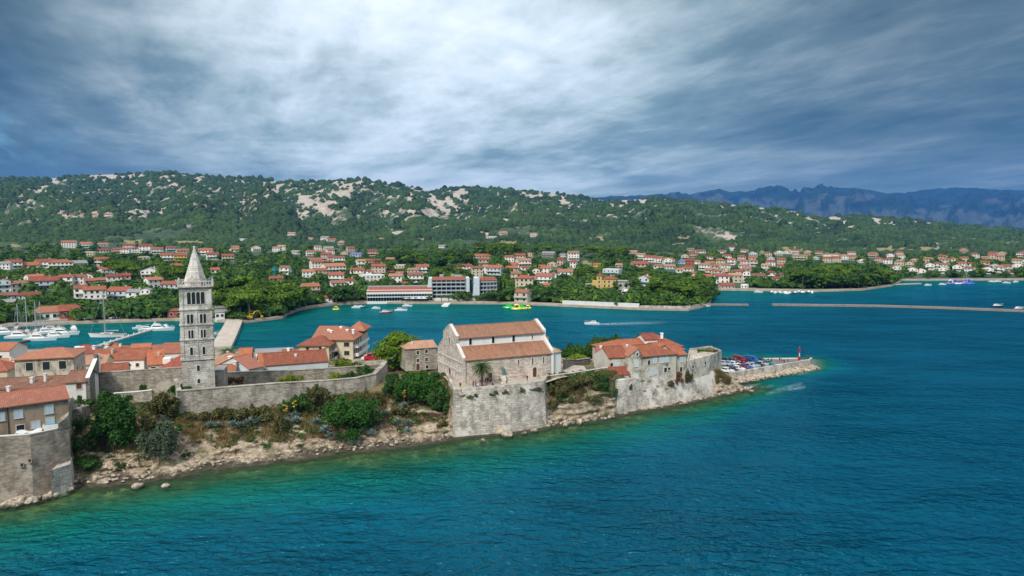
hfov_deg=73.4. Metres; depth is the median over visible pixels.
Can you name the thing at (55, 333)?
motor yacht
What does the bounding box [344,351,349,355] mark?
window
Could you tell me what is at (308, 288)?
umbrella pine
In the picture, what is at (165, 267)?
umbrella pine
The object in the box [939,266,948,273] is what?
house
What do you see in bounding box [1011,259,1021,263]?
house
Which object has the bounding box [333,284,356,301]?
broadleaf tree
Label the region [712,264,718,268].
house
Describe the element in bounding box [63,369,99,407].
town house
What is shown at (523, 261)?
house
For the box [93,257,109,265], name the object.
house
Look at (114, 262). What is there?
pine tree
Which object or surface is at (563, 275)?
broadleaf tree
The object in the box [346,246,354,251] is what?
house
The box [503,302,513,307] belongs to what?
inflatable
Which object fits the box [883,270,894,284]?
umbrella pine
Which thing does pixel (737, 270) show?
house
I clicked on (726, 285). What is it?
house
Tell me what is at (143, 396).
garden wall
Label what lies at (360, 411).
fig tree
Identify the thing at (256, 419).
agave
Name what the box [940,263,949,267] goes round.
house
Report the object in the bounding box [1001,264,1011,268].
house
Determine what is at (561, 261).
house
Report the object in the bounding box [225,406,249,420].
bush
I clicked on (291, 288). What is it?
umbrella pine
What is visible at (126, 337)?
pontoon
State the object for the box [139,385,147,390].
climber
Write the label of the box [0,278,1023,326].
promenade
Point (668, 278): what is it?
pine tree
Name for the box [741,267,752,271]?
house
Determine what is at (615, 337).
garden tree
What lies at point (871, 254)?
house
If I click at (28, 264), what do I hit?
house
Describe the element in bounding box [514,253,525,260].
house
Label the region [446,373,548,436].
bastion wall
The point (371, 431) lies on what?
agave
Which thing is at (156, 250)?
house
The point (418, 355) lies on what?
town house
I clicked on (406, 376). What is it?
bush
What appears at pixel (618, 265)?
house
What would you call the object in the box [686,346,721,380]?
garden bastion
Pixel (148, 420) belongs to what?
bush
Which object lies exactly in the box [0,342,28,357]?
town house
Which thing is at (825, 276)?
pine tree
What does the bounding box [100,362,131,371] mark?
shed
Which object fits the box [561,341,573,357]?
garden tree
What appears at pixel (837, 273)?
pine tree
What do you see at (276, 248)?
house
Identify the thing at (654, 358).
window
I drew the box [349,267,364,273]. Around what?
house
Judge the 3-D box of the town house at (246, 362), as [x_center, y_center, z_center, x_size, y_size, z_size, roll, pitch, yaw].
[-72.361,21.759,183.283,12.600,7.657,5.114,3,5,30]
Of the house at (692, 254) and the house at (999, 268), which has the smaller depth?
the house at (999, 268)
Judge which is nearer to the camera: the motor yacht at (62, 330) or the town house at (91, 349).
the town house at (91, 349)
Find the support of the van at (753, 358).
on the jetty
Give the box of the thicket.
[94,388,120,407]
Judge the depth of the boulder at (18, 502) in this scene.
111.37 m
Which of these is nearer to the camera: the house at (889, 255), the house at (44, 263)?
the house at (44, 263)
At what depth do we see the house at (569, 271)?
587.15 m
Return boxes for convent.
[591,332,687,379]
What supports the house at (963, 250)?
on the hill terrain at (716, 234)
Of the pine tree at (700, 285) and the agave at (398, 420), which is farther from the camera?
the pine tree at (700, 285)
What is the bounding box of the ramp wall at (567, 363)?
[563,358,589,368]
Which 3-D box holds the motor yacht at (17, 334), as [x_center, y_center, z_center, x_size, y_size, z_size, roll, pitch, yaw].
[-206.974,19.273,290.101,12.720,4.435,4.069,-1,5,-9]
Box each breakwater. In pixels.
[709,303,748,305]
[771,303,1023,311]
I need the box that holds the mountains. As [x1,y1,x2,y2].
[590,183,1023,229]
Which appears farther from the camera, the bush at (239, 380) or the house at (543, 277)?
the house at (543, 277)
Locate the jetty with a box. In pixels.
[721,357,812,385]
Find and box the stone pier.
[214,318,242,348]
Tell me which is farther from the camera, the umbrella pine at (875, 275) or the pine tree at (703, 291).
the umbrella pine at (875, 275)
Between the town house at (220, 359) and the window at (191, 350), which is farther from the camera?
the town house at (220, 359)
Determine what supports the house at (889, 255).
on the hill terrain at (716, 234)
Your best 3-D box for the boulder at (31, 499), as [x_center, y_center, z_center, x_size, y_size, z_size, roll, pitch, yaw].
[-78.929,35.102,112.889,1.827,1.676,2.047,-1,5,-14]
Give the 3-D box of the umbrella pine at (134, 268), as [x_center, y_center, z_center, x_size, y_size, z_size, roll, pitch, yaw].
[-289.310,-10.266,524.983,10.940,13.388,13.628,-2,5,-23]
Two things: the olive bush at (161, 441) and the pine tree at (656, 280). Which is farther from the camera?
the pine tree at (656, 280)
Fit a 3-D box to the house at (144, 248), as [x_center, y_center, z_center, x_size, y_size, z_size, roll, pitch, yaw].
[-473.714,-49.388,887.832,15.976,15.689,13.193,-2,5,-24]
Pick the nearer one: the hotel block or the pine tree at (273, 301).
the pine tree at (273, 301)
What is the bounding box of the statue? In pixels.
[501,367,505,380]
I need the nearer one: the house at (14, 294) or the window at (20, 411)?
the window at (20, 411)
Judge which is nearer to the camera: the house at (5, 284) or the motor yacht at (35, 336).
the motor yacht at (35, 336)
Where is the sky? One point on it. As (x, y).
(591, 98)
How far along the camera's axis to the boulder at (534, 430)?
152.71 m
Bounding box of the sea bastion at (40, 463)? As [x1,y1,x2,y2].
[0,398,73,501]
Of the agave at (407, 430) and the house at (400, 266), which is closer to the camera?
the agave at (407, 430)
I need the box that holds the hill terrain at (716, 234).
[0,173,1023,322]
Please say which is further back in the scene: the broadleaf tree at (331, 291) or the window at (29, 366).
the broadleaf tree at (331, 291)
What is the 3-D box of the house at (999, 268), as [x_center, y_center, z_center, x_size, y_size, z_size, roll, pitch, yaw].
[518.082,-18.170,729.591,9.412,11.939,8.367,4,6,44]
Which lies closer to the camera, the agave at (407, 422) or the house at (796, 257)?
the agave at (407, 422)
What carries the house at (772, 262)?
on the hill terrain at (716, 234)
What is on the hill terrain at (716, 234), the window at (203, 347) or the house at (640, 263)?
the house at (640, 263)
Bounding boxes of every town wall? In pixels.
[173,378,181,396]
[176,361,388,414]
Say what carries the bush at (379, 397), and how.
on the headland ground at (171, 469)
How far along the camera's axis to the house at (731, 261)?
810.41 m
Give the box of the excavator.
[246,310,262,319]
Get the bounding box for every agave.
[204,420,217,426]
[227,419,236,425]
[234,421,246,426]
[243,417,254,424]
[252,417,264,421]
[282,405,292,422]
[289,401,299,416]
[291,415,302,421]
[308,417,322,424]
[319,424,331,431]
[324,430,335,437]
[348,439,358,443]
[364,428,376,433]
[393,417,403,423]
[399,390,408,406]
[402,427,412,432]
[403,419,412,424]
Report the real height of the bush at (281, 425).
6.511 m
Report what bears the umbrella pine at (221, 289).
on the hill terrain at (716, 234)
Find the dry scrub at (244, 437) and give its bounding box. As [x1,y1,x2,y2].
[73,370,718,469]
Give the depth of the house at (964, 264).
820.88 m
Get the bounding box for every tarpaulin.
[15,428,43,433]
[42,423,57,429]
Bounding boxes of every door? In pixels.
[416,363,419,370]
[532,367,536,376]
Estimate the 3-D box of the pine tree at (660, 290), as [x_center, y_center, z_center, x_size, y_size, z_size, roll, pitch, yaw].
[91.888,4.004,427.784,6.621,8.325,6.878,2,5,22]
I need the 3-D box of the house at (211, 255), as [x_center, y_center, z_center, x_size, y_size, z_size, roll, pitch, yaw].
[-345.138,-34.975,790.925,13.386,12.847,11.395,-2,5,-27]
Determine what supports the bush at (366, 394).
on the headland ground at (171, 469)
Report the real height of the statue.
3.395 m
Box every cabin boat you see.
[380,310,392,312]
[394,308,406,310]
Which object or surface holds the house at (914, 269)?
on the hill terrain at (716, 234)
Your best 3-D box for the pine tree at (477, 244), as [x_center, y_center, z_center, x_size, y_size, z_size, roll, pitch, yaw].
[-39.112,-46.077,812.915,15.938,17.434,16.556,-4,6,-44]
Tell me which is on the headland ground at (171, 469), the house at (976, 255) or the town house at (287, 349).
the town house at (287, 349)
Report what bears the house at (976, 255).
on the hill terrain at (716, 234)
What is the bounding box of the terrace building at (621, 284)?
[618,280,631,289]
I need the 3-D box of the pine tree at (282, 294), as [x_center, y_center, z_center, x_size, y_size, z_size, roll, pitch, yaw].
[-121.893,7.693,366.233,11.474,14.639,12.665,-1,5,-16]
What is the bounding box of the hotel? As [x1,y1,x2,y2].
[296,321,371,360]
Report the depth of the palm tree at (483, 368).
153.88 m
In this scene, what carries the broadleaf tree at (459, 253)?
on the hill terrain at (716, 234)
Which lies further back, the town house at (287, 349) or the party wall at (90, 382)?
the town house at (287, 349)
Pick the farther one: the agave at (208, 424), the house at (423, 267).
the house at (423, 267)
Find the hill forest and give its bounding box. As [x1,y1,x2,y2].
[0,170,1023,256]
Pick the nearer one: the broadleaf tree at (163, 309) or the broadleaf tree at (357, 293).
the broadleaf tree at (163, 309)
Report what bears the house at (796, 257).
on the hill terrain at (716, 234)
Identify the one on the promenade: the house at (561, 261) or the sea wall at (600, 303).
the sea wall at (600, 303)
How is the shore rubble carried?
on the headland ground at (171, 469)
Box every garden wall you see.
[99,367,181,393]
[113,389,153,401]
[228,364,403,385]
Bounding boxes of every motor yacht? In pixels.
[0,325,22,334]
[4,328,31,338]
[23,330,57,340]
[34,326,54,333]
[47,325,79,334]
[48,329,69,337]
[70,325,76,330]
[132,324,149,328]
[138,326,150,330]
[145,321,174,330]
[584,321,599,324]
[991,304,1003,306]
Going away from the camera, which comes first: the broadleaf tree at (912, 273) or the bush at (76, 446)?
the bush at (76, 446)
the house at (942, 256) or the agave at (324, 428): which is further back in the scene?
the house at (942, 256)
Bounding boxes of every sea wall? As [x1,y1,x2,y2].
[562,300,639,306]
[615,371,715,413]
[640,302,706,307]
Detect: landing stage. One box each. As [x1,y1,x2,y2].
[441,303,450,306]
[895,283,921,284]
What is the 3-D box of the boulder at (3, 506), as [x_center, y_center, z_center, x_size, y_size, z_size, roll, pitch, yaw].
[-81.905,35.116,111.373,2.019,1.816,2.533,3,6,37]
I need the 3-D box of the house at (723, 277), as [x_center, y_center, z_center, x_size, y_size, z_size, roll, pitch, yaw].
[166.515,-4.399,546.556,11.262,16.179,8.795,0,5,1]
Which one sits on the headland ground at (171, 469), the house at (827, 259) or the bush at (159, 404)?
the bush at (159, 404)
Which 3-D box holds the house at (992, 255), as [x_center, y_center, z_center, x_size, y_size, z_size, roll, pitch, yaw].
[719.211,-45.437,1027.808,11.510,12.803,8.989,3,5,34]
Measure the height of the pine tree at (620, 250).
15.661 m
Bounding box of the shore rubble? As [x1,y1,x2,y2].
[0,386,752,505]
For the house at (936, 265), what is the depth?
793.60 m
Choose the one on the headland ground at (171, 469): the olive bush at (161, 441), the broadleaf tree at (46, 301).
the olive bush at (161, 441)
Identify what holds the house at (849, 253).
on the hill terrain at (716, 234)
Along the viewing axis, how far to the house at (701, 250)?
1073.21 m
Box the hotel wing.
[366,285,431,303]
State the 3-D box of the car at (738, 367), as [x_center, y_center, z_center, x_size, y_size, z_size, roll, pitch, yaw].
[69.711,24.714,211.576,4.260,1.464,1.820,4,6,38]
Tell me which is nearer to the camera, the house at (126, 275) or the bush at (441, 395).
the bush at (441, 395)
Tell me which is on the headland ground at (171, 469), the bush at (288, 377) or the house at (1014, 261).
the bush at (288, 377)
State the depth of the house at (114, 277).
504.08 m
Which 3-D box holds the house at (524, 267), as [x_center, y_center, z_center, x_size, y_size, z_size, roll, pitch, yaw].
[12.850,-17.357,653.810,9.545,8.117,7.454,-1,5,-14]
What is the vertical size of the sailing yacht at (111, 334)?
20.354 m
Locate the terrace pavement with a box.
[437,359,585,388]
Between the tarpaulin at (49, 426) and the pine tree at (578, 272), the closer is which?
the tarpaulin at (49, 426)
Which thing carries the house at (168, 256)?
on the hill terrain at (716, 234)
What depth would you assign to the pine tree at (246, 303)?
347.76 m
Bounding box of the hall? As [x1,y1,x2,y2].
[263,347,328,369]
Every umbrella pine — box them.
[110,266,120,272]
[118,264,134,271]
[126,266,140,277]
[131,259,144,263]
[159,266,176,277]
[210,281,235,287]
[212,292,228,305]
[215,287,230,291]
[220,278,244,286]
[233,275,254,282]
[235,292,258,313]
[257,287,268,291]
[288,286,299,290]
[298,286,311,300]
[369,331,420,370]
[472,246,485,253]
[583,246,594,251]
[662,284,672,290]
[670,285,682,291]
[676,279,691,284]
[688,276,703,280]
[792,271,813,288]
[849,267,862,270]
[868,273,880,286]
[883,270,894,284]
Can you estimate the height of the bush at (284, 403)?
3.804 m
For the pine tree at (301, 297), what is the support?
on the hill terrain at (716, 234)
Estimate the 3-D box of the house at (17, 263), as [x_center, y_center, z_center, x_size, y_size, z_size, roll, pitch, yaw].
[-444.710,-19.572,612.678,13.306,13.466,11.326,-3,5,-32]
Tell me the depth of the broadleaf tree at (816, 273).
535.43 m
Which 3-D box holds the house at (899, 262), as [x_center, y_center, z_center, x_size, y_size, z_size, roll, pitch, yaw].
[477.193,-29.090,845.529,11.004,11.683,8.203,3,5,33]
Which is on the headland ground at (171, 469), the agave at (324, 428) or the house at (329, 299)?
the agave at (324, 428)
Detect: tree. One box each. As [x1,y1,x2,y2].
[39,299,55,304]
[74,395,83,406]
[82,394,140,451]
[101,258,117,266]
[104,302,114,307]
[106,259,121,272]
[119,262,136,270]
[122,305,134,311]
[156,307,170,313]
[159,269,172,277]
[166,299,179,306]
[168,266,183,277]
[214,293,228,305]
[218,346,238,354]
[222,293,245,318]
[224,287,234,292]
[227,290,244,298]
[231,298,251,307]
[243,283,266,293]
[243,288,264,301]
[252,293,267,305]
[260,282,273,288]
[266,284,289,296]
[266,296,284,306]
[275,288,294,303]
[288,289,301,311]
[293,291,304,309]
[302,291,309,306]
[318,393,383,428]
[323,284,347,302]
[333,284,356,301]
[348,289,364,301]
[386,259,395,263]
[391,250,411,263]
[405,257,416,263]
[411,253,423,258]
[420,258,428,263]
[424,251,442,257]
[427,259,435,264]
[428,256,449,264]
[432,268,442,274]
[438,259,449,266]
[441,266,454,271]
[444,255,458,266]
[453,249,470,262]
[457,255,474,263]
[465,253,474,257]
[471,242,485,248]
[471,360,492,385]
[485,243,497,251]
[485,291,495,298]
[495,242,507,254]
[495,292,504,301]
[501,286,514,300]
[509,242,521,252]
[531,290,538,301]
[532,244,539,252]
[537,288,548,294]
[547,286,562,294]
[556,273,568,277]
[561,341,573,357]
[563,246,572,253]
[564,353,587,358]
[567,344,588,358]
[574,270,585,275]
[581,266,594,273]
[586,335,600,358]
[588,245,600,255]
[591,267,602,273]
[597,337,607,341]
[598,246,609,254]
[605,334,622,341]
[608,247,618,255]
[617,248,623,254]
[622,247,633,254]
[627,278,641,285]
[645,281,656,289]
[647,276,662,286]
[655,288,664,293]
[659,280,670,287]
[661,276,674,282]
[674,282,686,290]
[677,283,699,297]
[681,271,691,276]
[693,283,705,288]
[696,279,713,287]
[698,288,710,295]
[784,274,796,281]
[799,275,817,287]
[809,266,824,271]
[813,271,822,281]
[817,272,832,288]
[821,265,834,272]
[827,274,843,287]
[830,266,838,272]
[831,271,844,275]
[838,276,851,284]
[839,269,853,273]
[844,274,861,287]
[852,273,867,287]
[853,263,877,272]
[872,269,886,284]
[908,271,916,276]
[967,271,976,275]
[1001,271,1009,277]
[1009,268,1023,276]
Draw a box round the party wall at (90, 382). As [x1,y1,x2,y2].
[85,353,100,406]
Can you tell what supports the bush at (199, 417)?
on the headland ground at (171, 469)
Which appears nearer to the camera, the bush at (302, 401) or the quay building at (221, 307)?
the bush at (302, 401)
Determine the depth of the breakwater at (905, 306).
408.91 m
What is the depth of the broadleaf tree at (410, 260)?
670.48 m
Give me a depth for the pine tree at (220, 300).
349.08 m
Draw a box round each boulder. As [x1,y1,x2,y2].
[0,498,15,509]
[8,494,29,509]
[25,496,39,504]
[131,483,143,490]
[161,483,169,488]
[495,425,503,435]
[501,430,513,439]
[530,428,538,433]
[576,419,581,426]
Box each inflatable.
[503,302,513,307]
[511,304,521,309]
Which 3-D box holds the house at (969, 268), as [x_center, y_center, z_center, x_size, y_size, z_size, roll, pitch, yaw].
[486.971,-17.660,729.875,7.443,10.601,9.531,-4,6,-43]
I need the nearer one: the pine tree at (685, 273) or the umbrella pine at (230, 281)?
the umbrella pine at (230, 281)
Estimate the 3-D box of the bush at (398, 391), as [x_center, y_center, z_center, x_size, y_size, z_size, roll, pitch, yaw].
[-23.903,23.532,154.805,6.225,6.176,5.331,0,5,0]
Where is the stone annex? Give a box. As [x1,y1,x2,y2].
[215,365,227,386]
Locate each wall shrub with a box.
[667,380,674,386]
[675,372,683,383]
[684,368,692,382]
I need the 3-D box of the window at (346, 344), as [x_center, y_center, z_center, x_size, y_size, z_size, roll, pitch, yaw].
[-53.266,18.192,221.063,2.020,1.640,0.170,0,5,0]
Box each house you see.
[0,261,12,269]
[0,277,11,291]
[0,291,17,298]
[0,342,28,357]
[0,357,13,361]
[0,360,14,376]
[0,373,66,391]
[0,384,69,434]
[1,297,15,302]
[4,258,22,268]
[9,279,27,291]
[11,347,87,376]
[18,290,42,299]
[22,261,40,268]
[23,273,43,279]
[28,275,58,289]
[33,304,85,322]
[35,258,53,267]
[48,258,73,268]
[58,273,74,285]
[61,240,76,247]
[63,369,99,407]
[71,260,87,264]
[73,283,87,298]
[74,273,87,284]
[74,344,98,354]
[79,242,93,247]
[82,284,106,303]
[83,277,96,284]
[85,354,113,368]
[86,252,97,256]
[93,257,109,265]
[93,346,151,369]
[96,277,105,282]
[97,243,108,245]
[98,248,108,252]
[101,267,114,273]
[102,343,130,348]
[105,273,121,281]
[107,285,134,299]
[111,248,120,253]
[117,272,130,281]
[120,247,130,253]
[122,244,134,247]
[126,287,140,297]
[130,343,152,347]
[131,247,138,252]
[137,256,149,259]
[138,244,152,252]
[140,266,156,277]
[140,287,152,295]
[143,276,163,286]
[146,348,164,368]
[151,247,163,253]
[151,344,180,358]
[159,280,183,289]
[160,253,173,260]
[160,355,181,367]
[165,246,175,251]
[174,253,187,260]
[175,248,188,252]
[197,248,213,254]
[206,252,218,259]
[210,267,219,272]
[214,351,238,363]
[215,361,237,371]
[220,354,264,370]
[221,254,233,260]
[238,347,253,357]
[251,245,260,250]
[254,347,293,359]
[257,353,264,369]
[268,275,282,279]
[272,246,280,251]
[279,265,290,274]
[282,348,298,351]
[300,282,319,291]
[302,268,313,277]
[305,250,315,255]
[307,257,321,259]
[309,260,323,268]
[313,267,326,273]
[314,245,321,249]
[321,252,331,260]
[321,263,345,272]
[321,295,333,301]
[323,246,333,249]
[326,238,335,241]
[326,249,334,253]
[327,255,335,261]
[328,271,344,281]
[329,279,344,286]
[333,256,344,261]
[338,240,344,244]
[340,251,347,255]
[343,277,355,286]
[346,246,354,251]
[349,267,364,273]
[350,252,362,256]
[355,259,365,266]
[359,274,384,280]
[364,269,371,273]
[368,249,377,255]
[371,263,385,273]
[372,259,380,263]
[388,272,403,282]
[393,264,406,268]
[398,340,437,371]
[407,267,419,275]
[407,271,423,282]
[416,263,428,272]
[461,263,472,269]
[471,265,482,276]
[473,254,490,257]
[478,258,488,262]
[482,265,487,273]
[486,264,504,274]
[498,231,507,234]
[504,255,513,261]
[505,265,517,273]
[508,262,518,267]
[510,270,521,279]
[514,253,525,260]
[514,274,533,287]
[514,288,531,302]
[515,258,531,266]
[520,265,529,269]
[526,252,533,258]
[532,268,539,273]
[535,272,554,282]
[540,265,553,272]
[542,251,555,256]
[547,261,557,266]
[557,258,565,265]
[557,268,573,275]
[567,251,578,260]
[570,260,577,267]
[593,263,600,268]
[603,268,622,275]
[615,263,623,267]
[629,261,648,266]
[636,253,646,258]
[637,274,650,285]
[643,255,656,262]
[654,264,663,268]
[655,256,663,262]
[662,257,672,264]
[664,264,675,268]
[675,268,683,272]
[678,259,684,263]
[681,254,688,258]
[681,266,693,271]
[685,259,693,265]
[690,252,698,257]
[695,249,705,252]
[698,263,711,269]
[705,268,714,273]
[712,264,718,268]
[713,272,729,283]
[714,269,722,272]
[715,258,724,264]
[717,282,734,290]
[719,263,729,269]
[721,267,729,272]
[722,254,731,258]
[727,258,736,264]
[729,272,742,282]
[731,269,742,272]
[737,255,746,260]
[738,263,748,268]
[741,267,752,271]
[741,270,749,281]
[741,284,748,287]
[748,251,757,256]
[748,259,757,265]
[751,272,765,277]
[761,263,771,270]
[764,251,771,255]
[765,260,774,266]
[767,271,776,275]
[774,250,782,254]
[777,258,785,263]
[789,249,798,253]
[791,254,800,259]
[800,254,807,259]
[815,251,822,255]
[822,256,831,262]
[832,256,840,262]
[839,254,848,259]
[847,251,855,255]
[848,255,857,259]
[867,252,878,257]
[873,257,882,261]
[883,258,892,263]
[885,253,893,257]
[890,265,901,270]
[894,260,904,265]
[896,254,904,258]
[905,261,913,266]
[908,267,918,273]
[919,268,925,272]
[923,257,932,262]
[923,262,933,269]
[933,262,939,268]
[938,255,948,258]
[939,258,948,262]
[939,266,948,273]
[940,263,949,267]
[952,264,962,271]
[956,261,966,267]
[958,248,967,252]
[959,256,968,260]
[964,266,975,271]
[970,253,979,257]
[980,261,989,265]
[982,266,993,273]
[988,253,996,258]
[994,265,1004,272]
[996,255,1004,260]
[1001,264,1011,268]
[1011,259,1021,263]
[1012,263,1022,268]
[1016,252,1023,256]
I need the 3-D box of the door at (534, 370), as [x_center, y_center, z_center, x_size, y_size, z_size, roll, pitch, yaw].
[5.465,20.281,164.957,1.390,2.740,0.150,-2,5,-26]
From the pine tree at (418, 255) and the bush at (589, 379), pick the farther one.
the pine tree at (418, 255)
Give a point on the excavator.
(250, 317)
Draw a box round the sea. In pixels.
[0,280,1023,575]
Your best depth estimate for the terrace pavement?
160.96 m
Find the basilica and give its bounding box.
[437,318,561,383]
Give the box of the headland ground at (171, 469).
[0,348,760,512]
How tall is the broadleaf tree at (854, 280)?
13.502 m
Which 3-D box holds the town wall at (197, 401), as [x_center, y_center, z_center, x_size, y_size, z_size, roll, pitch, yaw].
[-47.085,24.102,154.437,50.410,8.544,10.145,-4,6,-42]
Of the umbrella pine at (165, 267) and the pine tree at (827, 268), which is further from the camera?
the pine tree at (827, 268)
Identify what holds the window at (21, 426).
in the town house at (29, 409)
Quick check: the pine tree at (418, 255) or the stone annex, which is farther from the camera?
the pine tree at (418, 255)
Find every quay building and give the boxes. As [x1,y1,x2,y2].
[167,308,179,318]
[214,309,224,321]
[215,305,227,316]
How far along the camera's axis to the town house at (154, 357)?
197.55 m
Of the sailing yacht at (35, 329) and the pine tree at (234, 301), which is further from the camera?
the pine tree at (234, 301)
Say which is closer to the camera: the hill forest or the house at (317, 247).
the house at (317, 247)
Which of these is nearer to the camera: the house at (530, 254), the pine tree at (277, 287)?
the pine tree at (277, 287)
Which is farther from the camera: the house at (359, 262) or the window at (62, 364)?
the house at (359, 262)
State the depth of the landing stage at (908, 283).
596.11 m
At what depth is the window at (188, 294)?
144.79 m
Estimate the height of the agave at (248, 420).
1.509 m
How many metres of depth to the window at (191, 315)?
145.32 m
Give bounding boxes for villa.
[592,273,618,288]
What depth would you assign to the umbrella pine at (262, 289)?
366.71 m
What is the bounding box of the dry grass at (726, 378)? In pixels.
[73,367,731,462]
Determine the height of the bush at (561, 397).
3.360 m
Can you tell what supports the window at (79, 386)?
in the town house at (74, 382)
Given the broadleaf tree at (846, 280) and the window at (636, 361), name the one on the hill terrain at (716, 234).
the broadleaf tree at (846, 280)
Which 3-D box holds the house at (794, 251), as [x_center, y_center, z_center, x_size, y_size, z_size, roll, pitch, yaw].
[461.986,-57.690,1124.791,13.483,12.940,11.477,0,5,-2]
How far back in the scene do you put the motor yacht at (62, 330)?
298.46 m
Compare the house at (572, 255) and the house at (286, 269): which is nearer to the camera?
the house at (286, 269)
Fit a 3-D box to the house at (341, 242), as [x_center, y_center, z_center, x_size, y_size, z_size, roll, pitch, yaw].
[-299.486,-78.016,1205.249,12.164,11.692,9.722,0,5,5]
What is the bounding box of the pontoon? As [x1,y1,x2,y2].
[97,328,151,345]
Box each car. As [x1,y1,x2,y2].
[721,360,729,365]
[721,367,734,371]
[732,365,745,369]
[736,364,748,368]
[763,360,774,365]
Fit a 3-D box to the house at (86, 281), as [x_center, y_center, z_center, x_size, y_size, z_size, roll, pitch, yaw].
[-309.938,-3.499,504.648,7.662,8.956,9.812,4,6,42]
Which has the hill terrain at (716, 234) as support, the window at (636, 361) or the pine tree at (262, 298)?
the pine tree at (262, 298)
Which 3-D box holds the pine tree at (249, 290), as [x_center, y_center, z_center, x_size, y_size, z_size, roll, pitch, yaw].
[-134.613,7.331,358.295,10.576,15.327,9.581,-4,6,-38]
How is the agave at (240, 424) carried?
on the headland ground at (171, 469)
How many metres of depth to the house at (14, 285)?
437.85 m
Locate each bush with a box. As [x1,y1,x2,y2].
[71,433,80,457]
[72,416,90,434]
[73,457,102,470]
[84,399,95,407]
[114,462,127,469]
[120,394,133,406]
[134,414,179,463]
[140,412,156,430]
[145,391,180,418]
[167,383,191,394]
[170,424,182,434]
[184,412,207,420]
[200,410,221,420]
[212,406,235,421]
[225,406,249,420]
[228,376,244,385]
[240,404,260,423]
[255,403,272,423]
[271,406,285,432]
[277,374,304,381]
[279,399,298,415]
[288,391,314,412]
[304,383,331,405]
[316,400,331,414]
[327,372,343,378]
[329,357,352,366]
[335,428,360,443]
[338,371,360,377]
[356,365,374,375]
[359,389,369,398]
[369,391,384,408]
[382,377,403,398]
[384,373,399,380]
[387,359,399,369]
[390,406,409,416]
[392,379,415,400]
[401,372,431,381]
[407,368,439,405]
[409,370,427,375]
[425,383,449,415]
[428,371,438,377]
[436,418,448,427]
[548,378,567,396]
[549,399,555,412]
[557,393,573,403]
[563,376,582,391]
[579,376,598,389]
[585,395,603,405]
[593,374,609,391]
[606,387,617,398]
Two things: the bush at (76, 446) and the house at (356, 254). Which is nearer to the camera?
the bush at (76, 446)
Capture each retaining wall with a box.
[72,405,90,419]
[548,367,607,382]
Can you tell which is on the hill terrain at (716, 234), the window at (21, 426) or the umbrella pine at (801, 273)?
the umbrella pine at (801, 273)
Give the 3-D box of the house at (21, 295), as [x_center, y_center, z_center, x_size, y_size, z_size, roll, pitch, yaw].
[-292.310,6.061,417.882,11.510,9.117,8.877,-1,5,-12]
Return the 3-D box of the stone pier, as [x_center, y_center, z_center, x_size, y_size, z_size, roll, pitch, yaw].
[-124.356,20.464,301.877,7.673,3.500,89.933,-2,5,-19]
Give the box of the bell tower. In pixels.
[177,246,214,388]
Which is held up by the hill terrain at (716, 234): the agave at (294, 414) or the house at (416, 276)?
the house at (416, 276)
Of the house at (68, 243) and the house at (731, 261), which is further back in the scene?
the house at (68, 243)
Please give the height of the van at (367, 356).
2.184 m
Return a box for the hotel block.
[427,274,496,300]
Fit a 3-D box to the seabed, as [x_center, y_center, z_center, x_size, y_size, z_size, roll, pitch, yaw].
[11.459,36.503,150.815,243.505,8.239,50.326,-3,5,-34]
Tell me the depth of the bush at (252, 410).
141.71 m
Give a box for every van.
[363,353,377,360]
[732,355,746,362]
[744,355,758,360]
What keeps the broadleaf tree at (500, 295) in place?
on the promenade
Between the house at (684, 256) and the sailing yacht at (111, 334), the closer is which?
the sailing yacht at (111, 334)
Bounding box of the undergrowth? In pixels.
[0,241,1023,319]
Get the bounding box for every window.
[0,412,5,421]
[14,409,23,418]
[15,424,25,430]
[25,362,33,371]
[30,420,40,429]
[42,361,50,370]
[44,404,53,414]
[45,416,54,424]
[58,360,66,369]
[75,383,82,389]
[186,292,191,304]
[186,314,189,323]
[189,347,193,355]
[190,314,193,323]
[191,292,195,304]
[196,291,199,304]
[196,365,200,371]
[199,313,202,323]
[200,291,204,304]
[202,346,205,354]
[203,313,206,323]
[344,342,349,346]
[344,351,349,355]
[634,359,638,366]
[653,356,657,363]
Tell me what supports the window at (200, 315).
in the bell tower
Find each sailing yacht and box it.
[11,305,21,330]
[23,300,31,333]
[31,301,39,332]
[35,301,45,329]
[88,293,126,336]
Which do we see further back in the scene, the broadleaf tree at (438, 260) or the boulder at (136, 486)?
the broadleaf tree at (438, 260)
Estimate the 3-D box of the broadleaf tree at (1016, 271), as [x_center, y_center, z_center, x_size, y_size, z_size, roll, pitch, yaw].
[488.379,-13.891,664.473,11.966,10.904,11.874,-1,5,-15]
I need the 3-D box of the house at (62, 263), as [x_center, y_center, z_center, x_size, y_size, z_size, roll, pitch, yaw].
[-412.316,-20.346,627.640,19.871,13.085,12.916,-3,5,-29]
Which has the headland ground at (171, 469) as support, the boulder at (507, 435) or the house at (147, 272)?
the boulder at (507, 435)
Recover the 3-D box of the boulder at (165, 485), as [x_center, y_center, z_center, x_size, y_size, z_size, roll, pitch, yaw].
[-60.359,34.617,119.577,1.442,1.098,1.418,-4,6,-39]
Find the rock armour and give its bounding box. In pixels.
[731,365,821,383]
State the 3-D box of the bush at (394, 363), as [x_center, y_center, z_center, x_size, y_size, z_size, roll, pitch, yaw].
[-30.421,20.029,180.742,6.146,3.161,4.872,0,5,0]
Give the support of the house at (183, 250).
on the hill terrain at (716, 234)
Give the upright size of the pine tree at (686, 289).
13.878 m
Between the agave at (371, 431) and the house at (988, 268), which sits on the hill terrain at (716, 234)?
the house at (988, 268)
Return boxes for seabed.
[0,385,763,517]
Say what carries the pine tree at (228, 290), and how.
on the hill terrain at (716, 234)

